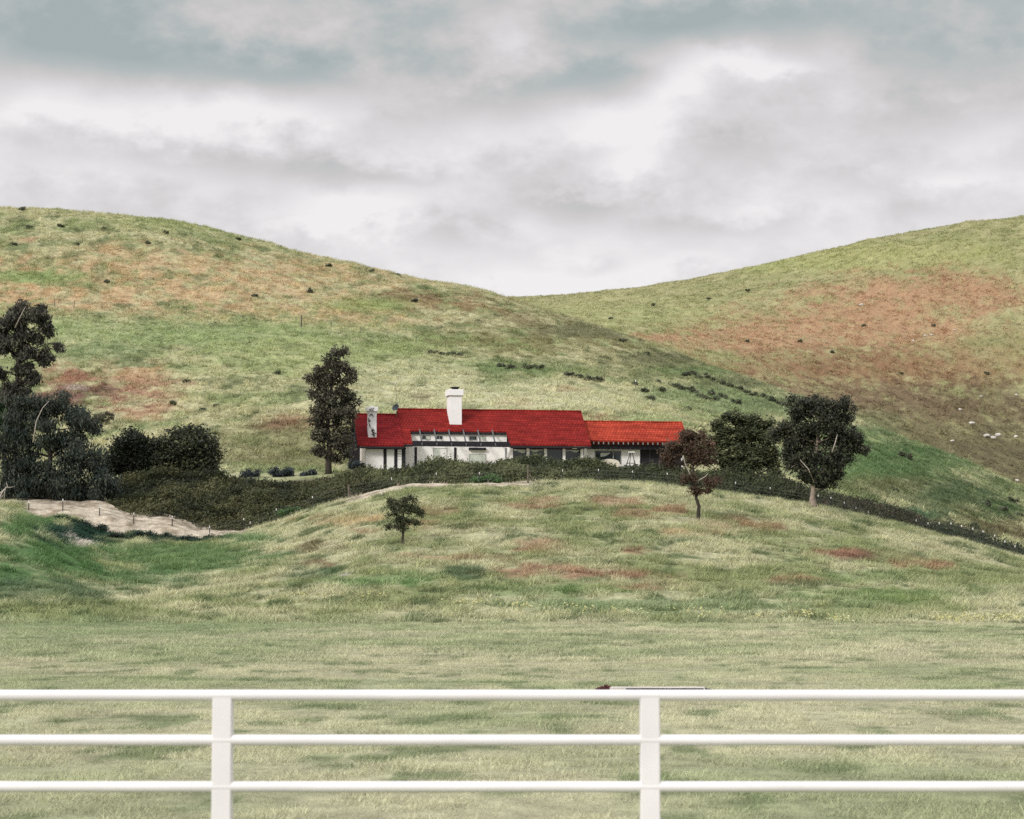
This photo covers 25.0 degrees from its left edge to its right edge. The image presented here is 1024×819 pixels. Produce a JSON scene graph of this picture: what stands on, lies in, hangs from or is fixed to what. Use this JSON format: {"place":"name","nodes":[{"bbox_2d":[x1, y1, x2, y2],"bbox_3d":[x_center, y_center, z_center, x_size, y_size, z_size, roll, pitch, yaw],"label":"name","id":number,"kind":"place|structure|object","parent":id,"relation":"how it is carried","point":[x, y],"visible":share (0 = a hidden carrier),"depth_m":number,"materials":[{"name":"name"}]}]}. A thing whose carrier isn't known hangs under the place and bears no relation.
{"place":"outdoors","nodes":[
{"label":"outdoors","id":0,"kind":"place"},
{"bbox_2d":[0,457,1023,818],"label":"ground","id":1,"kind":"structure","parent":0,"point":[42,507],"depth_m":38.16,"materials":[{"name":"green plant"}]},
{"bbox_2d":[0,482,14,500],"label":"fallen branch","id":2,"kind":"object","parent":1,"relation":"on","point":[1,492],"visible":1,"depth_m":196.94,"materials":[{"name":"grey wood"}]},
{"bbox_2d":[0,385,29,483],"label":"willow tree","id":3,"kind":"object","parent":1,"relation":"on","point":[3,408],"visible":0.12,"depth_m":211.65,"materials":[{"name":"green plant"}]},
{"bbox_2d":[0,297,67,473],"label":"eucalyptus tree","id":4,"kind":"object","parent":1,"relation":"on","point":[18,322],"visible":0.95,"depth_m":206.54,"materials":[{"name":"green plant"}]},
{"bbox_2d":[0,389,122,500],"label":"pepper tree","id":5,"kind":"object","parent":1,"relation":"on","point":[50,482],"visible":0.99,"depth_m":202.54,"materials":[{"name":"green plant"}]},
{"bbox_2d":[53,514,70,519],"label":"weed","id":6,"kind":"object","parent":1,"relation":"on","point":[62,516],"visible":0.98,"depth_m":187.69,"materials":[{"name":"green plant"}]},
{"bbox_2d":[70,517,90,527],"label":"weed","id":7,"kind":"object","parent":1,"relation":"on","point":[79,521],"visible":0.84,"depth_m":187.59,"materials":[{"name":"green plant"}]},
{"bbox_2d":[94,523,109,531],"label":"weed","id":8,"kind":"object","parent":1,"relation":"on","point":[102,526],"visible":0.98,"depth_m":189.60,"materials":[{"name":"green plant"}]},
{"bbox_2d":[101,530,126,537],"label":"weed","id":9,"kind":"object","parent":1,"relation":"on","point":[117,535],"visible":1,"depth_m":186.64,"materials":[{"name":"green plant"}]},
{"bbox_2d":[101,423,165,478],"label":"round tree","id":10,"kind":"object","parent":1,"relation":"on","point":[134,449],"visible":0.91,"depth_m":215.50,"materials":[{"name":"green plant"}]},
{"bbox_2d":[132,530,152,536],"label":"weed","id":11,"kind":"object","parent":1,"relation":"on","point":[139,533],"visible":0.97,"depth_m":186.62,"materials":[{"name":"green plant"}]},
{"bbox_2d":[144,531,171,538],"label":"weed","id":12,"kind":"object","parent":1,"relation":"on","point":[165,534],"visible":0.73,"depth_m":186.60,"materials":[{"name":"green plant"}]},
{"bbox_2d":[106,462,253,530],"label":"hedge","id":13,"kind":"object","parent":1,"relation":"on","point":[212,498],"visible":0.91,"depth_m":204.68,"materials":[{"name":"green plant"}]},
{"bbox_2d":[177,534,198,540],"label":"weed","id":14,"kind":"object","parent":1,"relation":"on","point":[187,537],"visible":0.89,"depth_m":186.56,"materials":[{"name":"green plant"}]},
{"bbox_2d":[149,422,230,476],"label":"round tree","id":15,"kind":"object","parent":1,"relation":"on","point":[192,446],"visible":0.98,"depth_m":214.54,"materials":[{"name":"green plant"}]},
{"bbox_2d":[202,533,222,539],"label":"weed","id":16,"kind":"object","parent":1,"relation":"on","point":[209,536],"visible":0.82,"depth_m":186.57,"materials":[{"name":"green plant"}]},
{"bbox_2d":[238,468,262,477],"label":"blue bush","id":17,"kind":"object","parent":1,"relation":"on","point":[248,472],"visible":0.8,"depth_m":221.00,"materials":[{"name":"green plant"}]},
{"bbox_2d":[267,466,294,476],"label":"blue bush","id":18,"kind":"object","parent":1,"relation":"on","point":[284,472],"visible":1,"depth_m":220.78,"materials":[{"name":"green plant"}]},
{"bbox_2d":[274,506,304,516],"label":"green bush","id":19,"kind":"object","parent":1,"relation":"on","point":[289,510],"visible":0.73,"depth_m":195.12,"materials":[{"name":"green plant"}]},
{"bbox_2d":[299,467,316,476],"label":"blue bush","id":20,"kind":"object","parent":1,"relation":"on","point":[311,472],"visible":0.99,"depth_m":220.96,"materials":[{"name":"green plant"}]},
{"bbox_2d":[242,464,377,528],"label":"hedge","id":21,"kind":"object","parent":1,"relation":"on","point":[265,496],"visible":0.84,"depth_m":201.50,"materials":[{"name":"green plant"}]},
{"bbox_2d":[302,343,362,473],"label":"eucalyptus tree","id":22,"kind":"object","parent":1,"relation":"on","point":[330,408],"visible":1,"depth_m":221.16,"materials":[{"name":"green plant"}]},
{"bbox_2d":[345,458,366,469],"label":"blue bush","id":23,"kind":"object","parent":1,"relation":"on","point":[351,465],"visible":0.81,"depth_m":212.91,"materials":[{"name":"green plant"}]},
{"bbox_2d":[382,493,425,543],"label":"sapling tree","id":24,"kind":"object","parent":1,"relation":"on","point":[403,501],"visible":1,"depth_m":147.81,"materials":[{"name":"green plant"}]},
{"bbox_2d":[28,465,868,532],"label":"wire fence","id":25,"kind":"object","parent":1,"relation":"on","point":[479,476],"visible":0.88,"depth_m":194.43,"materials":[{"name":"grey metal"}]},
{"bbox_2d":[468,473,502,482],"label":"green bush","id":26,"kind":"object","parent":1,"relation":"on","point":[496,479],"visible":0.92,"depth_m":195.27,"materials":[{"name":"green plant"}]},
{"bbox_2d":[364,451,617,491],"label":"hedge","id":27,"kind":"object","parent":1,"relation":"on","point":[449,470],"visible":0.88,"depth_m":200.64,"materials":[{"name":"green plant"}]},
{"bbox_2d":[0,477,1023,623],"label":"grass","id":28,"kind":"structure","parent":1,"relation":"on","point":[245,612],"depth_m":139.22,"materials":[{"name":"green plant"}]},
{"bbox_2d":[0,690,1023,818],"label":"pipe fence","id":29,"kind":"object","parent":1,"relation":"on","point":[222,740],"visible":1,"depth_m":12.87,"materials":[{"name":"metal"}]},
{"bbox_2d":[0,619,1023,661],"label":"grass","id":30,"kind":"structure","parent":1,"relation":"on","point":[576,645],"depth_m":77.26,"materials":[{"name":"green plant"}]},
{"bbox_2d":[348,387,684,469],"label":"house","id":31,"kind":"structure","parent":1,"relation":"on","point":[411,436],"depth_m":227.08,"materials":[{"name":"white paint"}]},
{"bbox_2d":[368,407,375,437],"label":"creeper","id":32,"kind":"object","parent":31,"relation":"attached to","point":[372,430],"visible":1,"depth_m":223.42,"materials":[{"name":"green plant"}]},
{"bbox_2d":[387,449,393,468],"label":"door","id":33,"kind":"structure","parent":31,"relation":"in","point":[390,452],"depth_m":223.28,"materials":[{"name":"white wood"}]},
{"bbox_2d":[392,381,398,415],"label":"satellite dish","id":34,"kind":"object","parent":31,"relation":"on","point":[395,407],"visible":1,"depth_m":227.14,"materials":[{"name":"grey metal"}]},
{"bbox_2d":[421,435,430,439],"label":"window","id":35,"kind":"structure","parent":31,"relation":"in","point":[424,437],"depth_m":225.74,"materials":[{"name":"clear glass"}]},
{"bbox_2d":[436,435,443,439],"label":"window","id":36,"kind":"structure","parent":31,"relation":"in","point":[437,436],"depth_m":226.02,"materials":[{"name":"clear glass"}]},
{"bbox_2d":[433,448,446,458],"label":"window","id":37,"kind":"structure","parent":31,"relation":"in","point":[436,451],"depth_m":225.88,"materials":[{"name":"white glass"}]},
{"bbox_2d":[469,436,476,440],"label":"window","id":38,"kind":"structure","parent":31,"relation":"in","point":[472,438],"depth_m":226.57,"materials":[{"name":"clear glass"}]},
{"bbox_2d":[469,454,485,463],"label":"window","id":39,"kind":"structure","parent":31,"relation":"in","point":[472,457],"depth_m":226.51,"materials":[{"name":"white glass"}]},
{"bbox_2d":[513,448,525,458],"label":"window","id":40,"kind":"structure","parent":31,"relation":"in","point":[516,451],"depth_m":226.24,"materials":[{"name":"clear glass"}]},
{"bbox_2d":[529,448,543,457],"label":"window","id":41,"kind":"structure","parent":31,"relation":"in","point":[531,450],"depth_m":226.57,"materials":[{"name":"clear glass"}]},
{"bbox_2d":[546,448,561,459],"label":"window","id":42,"kind":"structure","parent":31,"relation":"in","point":[555,453],"depth_m":226.85,"materials":[{"name":"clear glass"}]},
{"bbox_2d":[565,449,579,460],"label":"window","id":43,"kind":"structure","parent":31,"relation":"in","point":[571,453],"depth_m":227.18,"materials":[{"name":"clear glass"}]},
{"bbox_2d":[595,450,620,463],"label":"window","id":44,"kind":"structure","parent":31,"relation":"in","point":[607,454],"depth_m":229.47,"materials":[{"name":"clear glass"}]},
{"bbox_2d":[640,450,680,468],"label":"door","id":45,"kind":"structure","parent":31,"relation":"in","point":[645,455],"depth_m":230.31,"materials":[{"name":"black wood"}]},
{"bbox_2d":[601,459,619,468],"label":"patio chair","id":46,"kind":"object","parent":1,"relation":"on","point":[614,461],"visible":0.43,"depth_m":228.69,"materials":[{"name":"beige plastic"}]},
{"bbox_2d":[625,448,635,466],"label":"stepladder","id":47,"kind":"object","parent":1,"relation":"on","point":[630,452],"visible":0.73,"depth_m":228.15,"materials":[{"name":"grey metal"}]},
{"bbox_2d":[278,590,1023,622],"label":"wildflowers","id":48,"kind":"object","parent":1,"relation":"on","point":[938,616],"visible":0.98,"depth_m":110.13,"materials":[{"name":"yellow plant"}]},
{"bbox_2d":[595,684,710,689],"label":"timber beam","id":49,"kind":"structure","parent":1,"relation":"on","point":[606,687],"depth_m":42.40,"materials":[{"name":"white wood"}]},
{"bbox_2d":[604,459,720,490],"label":"hedge","id":50,"kind":"object","parent":1,"relation":"on","point":[646,471],"visible":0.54,"depth_m":200.98,"materials":[{"name":"green plant"}]},
{"bbox_2d":[656,425,724,519],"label":"red leaved tree","id":51,"kind":"object","parent":1,"relation":"on","point":[693,450],"visible":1,"depth_m":164.13,"materials":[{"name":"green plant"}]},
{"bbox_2d":[703,408,784,476],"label":"oak tree","id":52,"kind":"object","parent":1,"relation":"on","point":[748,429],"visible":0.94,"depth_m":212.86,"materials":[{"name":"green plant"}]},
{"bbox_2d":[704,463,845,508],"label":"hedge","id":53,"kind":"object","parent":1,"relation":"on","point":[779,482],"visible":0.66,"depth_m":201.69,"materials":[{"name":"green plant"}]},
{"bbox_2d":[766,391,871,506],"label":"spreading tree","id":54,"kind":"object","parent":1,"relation":"on","point":[833,420],"visible":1,"depth_m":187.33,"materials":[{"name":"green plant"}]},
{"bbox_2d":[816,491,931,530],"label":"hedge","id":55,"kind":"object","parent":1,"relation":"on","point":[880,510],"visible":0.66,"depth_m":202.01,"materials":[{"name":"green plant"}]},
{"bbox_2d":[916,519,1022,554],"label":"wire fence","id":56,"kind":"object","parent":1,"relation":"on","point":[972,535],"visible":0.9,"depth_m":194.20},
{"bbox_2d":[918,518,1023,555],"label":"hedge","id":57,"kind":"object","parent":1,"relation":"on","point":[955,532],"visible":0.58,"depth_m":199.99,"materials":[{"name":"green plant"}]},
{"bbox_2d":[0,205,1023,547],"bbox_3d":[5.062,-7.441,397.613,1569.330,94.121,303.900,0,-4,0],"label":"hill","id":58,"kind":"structure","parent":0,"point":[164,248],"depth_m":390.48,"materials":[{"name":"green plant"}]},
{"bbox_2d":[88,410,115,424],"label":"dry bush","id":59,"kind":"object","parent":58,"relation":"on","point":[100,416],"visible":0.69,"depth_m":287.78,"materials":[{"name":"green plant"}]},
{"bbox_2d":[168,399,176,404],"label":"shrub","id":60,"kind":"object","parent":58,"relation":"on","point":[172,402],"visible":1,"depth_m":302.61,"materials":[{"name":"green plant"}]},
{"bbox_2d":[54,298,445,347],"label":"post fence","id":61,"kind":"object","parent":58,"relation":"on","point":[242,318],"visible":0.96,"depth_m":392.26,"materials":[{"name":"metal"}]},
{"bbox_2d":[439,351,455,354],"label":"shrub","id":62,"kind":"object","parent":58,"relation":"on","point":[448,353],"visible":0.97,"depth_m":376.11,"materials":[{"name":"green plant"}]},
{"bbox_2d":[497,362,506,366],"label":"shrub","id":63,"kind":"object","parent":58,"relation":"on","point":[499,364],"visible":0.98,"depth_m":363.89,"materials":[{"name":"green plant"}]},
{"bbox_2d":[504,364,516,368],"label":"shrub","id":64,"kind":"object","parent":58,"relation":"on","point":[510,366],"visible":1,"depth_m":362.11,"materials":[{"name":"green plant"}]},
{"bbox_2d":[521,363,533,368],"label":"shrub","id":65,"kind":"object","parent":58,"relation":"on","point":[527,366],"visible":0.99,"depth_m":364.96,"materials":[{"name":"green plant"}]},
{"bbox_2d":[532,364,544,369],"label":"shrub","id":66,"kind":"object","parent":58,"relation":"on","point":[542,366],"visible":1,"depth_m":365.12,"materials":[{"name":"green plant"}]},
{"bbox_2d":[564,371,574,376],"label":"shrub","id":67,"kind":"object","parent":58,"relation":"on","point":[566,373],"visible":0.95,"depth_m":359.52,"materials":[{"name":"green plant"}]},
{"bbox_2d":[584,375,595,380],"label":"shrub","id":68,"kind":"object","parent":58,"relation":"on","point":[589,377],"visible":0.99,"depth_m":357.58,"materials":[{"name":"green plant"}]},
{"bbox_2d":[594,376,603,381],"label":"shrub","id":69,"kind":"object","parent":58,"relation":"on","point":[598,378],"visible":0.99,"depth_m":359.67,"materials":[{"name":"green plant"}]},
{"bbox_2d":[618,337,628,341],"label":"shrub","id":70,"kind":"object","parent":58,"relation":"on","point":[621,339],"visible":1,"depth_m":425.30,"materials":[{"name":"green plant"}]},
{"bbox_2d":[639,387,649,392],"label":"shrub","id":71,"kind":"object","parent":58,"relation":"on","point":[644,389],"visible":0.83,"depth_m":350.98,"materials":[{"name":"green plant"}]},
{"bbox_2d":[645,395,655,400],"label":"shrub","id":72,"kind":"object","parent":58,"relation":"on","point":[652,397],"visible":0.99,"depth_m":339.91,"materials":[{"name":"green plant"}]},
{"bbox_2d":[675,383,686,390],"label":"shrub","id":73,"kind":"object","parent":58,"relation":"on","point":[679,386],"visible":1,"depth_m":369.75,"materials":[{"name":"green plant"}]},
{"bbox_2d":[681,371,691,375],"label":"shrub","id":74,"kind":"object","parent":58,"relation":"on","point":[687,373],"visible":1,"depth_m":400.62,"materials":[{"name":"green plant"}]},
{"bbox_2d":[689,388,699,393],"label":"shrub","id":75,"kind":"object","parent":58,"relation":"on","point":[693,390],"visible":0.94,"depth_m":370.25,"materials":[{"name":"green plant"}]},
{"bbox_2d":[699,395,710,400],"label":"shrub","id":76,"kind":"object","parent":58,"relation":"on","point":[705,398],"visible":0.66,"depth_m":358.16,"materials":[{"name":"green plant"}]},
{"bbox_2d":[703,372,711,378],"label":"shrub","id":77,"kind":"object","parent":58,"relation":"on","point":[707,376],"visible":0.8,"depth_m":405.80,"materials":[{"name":"green plant"}]},
{"bbox_2d":[706,389,715,395],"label":"shrub","id":78,"kind":"object","parent":58,"relation":"on","point":[712,391],"visible":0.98,"depth_m":372.45,"materials":[{"name":"green plant"}]},
{"bbox_2d":[707,395,719,400],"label":"shrub","id":79,"kind":"object","parent":58,"relation":"on","point":[714,398],"visible":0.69,"depth_m":365.07,"materials":[{"name":"green plant"}]},
{"bbox_2d":[716,379,725,384],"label":"shrub","id":80,"kind":"object","parent":58,"relation":"on","point":[722,381],"visible":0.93,"depth_m":403.15,"materials":[{"name":"green plant"}]},
{"bbox_2d":[717,392,727,398],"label":"shrub","id":81,"kind":"object","parent":58,"relation":"on","point":[720,394],"visible":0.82,"depth_m":372.38,"materials":[{"name":"green plant"}]},
{"bbox_2d":[731,399,742,403],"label":"shrub","id":82,"kind":"object","parent":58,"relation":"on","point":[738,401],"visible":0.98,"depth_m":368.11,"materials":[{"name":"green plant"}]},
{"bbox_2d":[749,391,758,396],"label":"shrub","id":83,"kind":"object","parent":58,"relation":"on","point":[754,393],"visible":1,"depth_m":398.08,"materials":[{"name":"green plant"}]},
{"bbox_2d":[767,395,775,401],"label":"shrub","id":84,"kind":"object","parent":58,"relation":"on","point":[771,398],"visible":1,"depth_m":396.92,"materials":[{"name":"green plant"}]},
{"bbox_2d":[897,450,906,455],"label":"shrub","id":85,"kind":"object","parent":58,"relation":"on","point":[901,453],"visible":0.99,"depth_m":377.45,"materials":[{"name":"green plant"}]},
{"bbox_2d":[902,453,913,460],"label":"shrub","id":86,"kind":"object","parent":58,"relation":"on","point":[909,456],"visible":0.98,"depth_m":377.25,"materials":[{"name":"green plant"}]},
{"bbox_2d":[969,521,979,530],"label":"shrub","id":87,"kind":"object","parent":58,"relation":"on","point":[975,523],"visible":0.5,"depth_m":264.75,"materials":[{"name":"green plant"}]},
{"bbox_2d":[979,499,991,506],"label":"shrub","id":88,"kind":"object","parent":58,"relation":"on","point":[988,502],"visible":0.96,"depth_m":342.20,"materials":[{"name":"green plant"}]},
{"bbox_2d":[998,505,1008,510],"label":"shrub","id":89,"kind":"object","parent":58,"relation":"on","point":[1003,508],"visible":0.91,"depth_m":344.74,"materials":[{"name":"green plant"}]},
{"bbox_2d":[1007,496,1019,502],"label":"shrub","id":90,"kind":"object","parent":58,"relation":"on","point":[1012,500],"visible":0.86,"depth_m":370.07,"materials":[{"name":"green plant"}]},
{"bbox_2d":[0,0,1023,296],"label":"sky","id":91,"kind":"structure","parent":0,"point":[510,148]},
{"bbox_2d":[509,215,1023,485],"bbox_3d":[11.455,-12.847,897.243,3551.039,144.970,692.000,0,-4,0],"label":"hill","id":92,"kind":"structure","parent":0,"point":[1008,390],"depth_m":697.73,"materials":[{"name":"green plant"}]}
]}

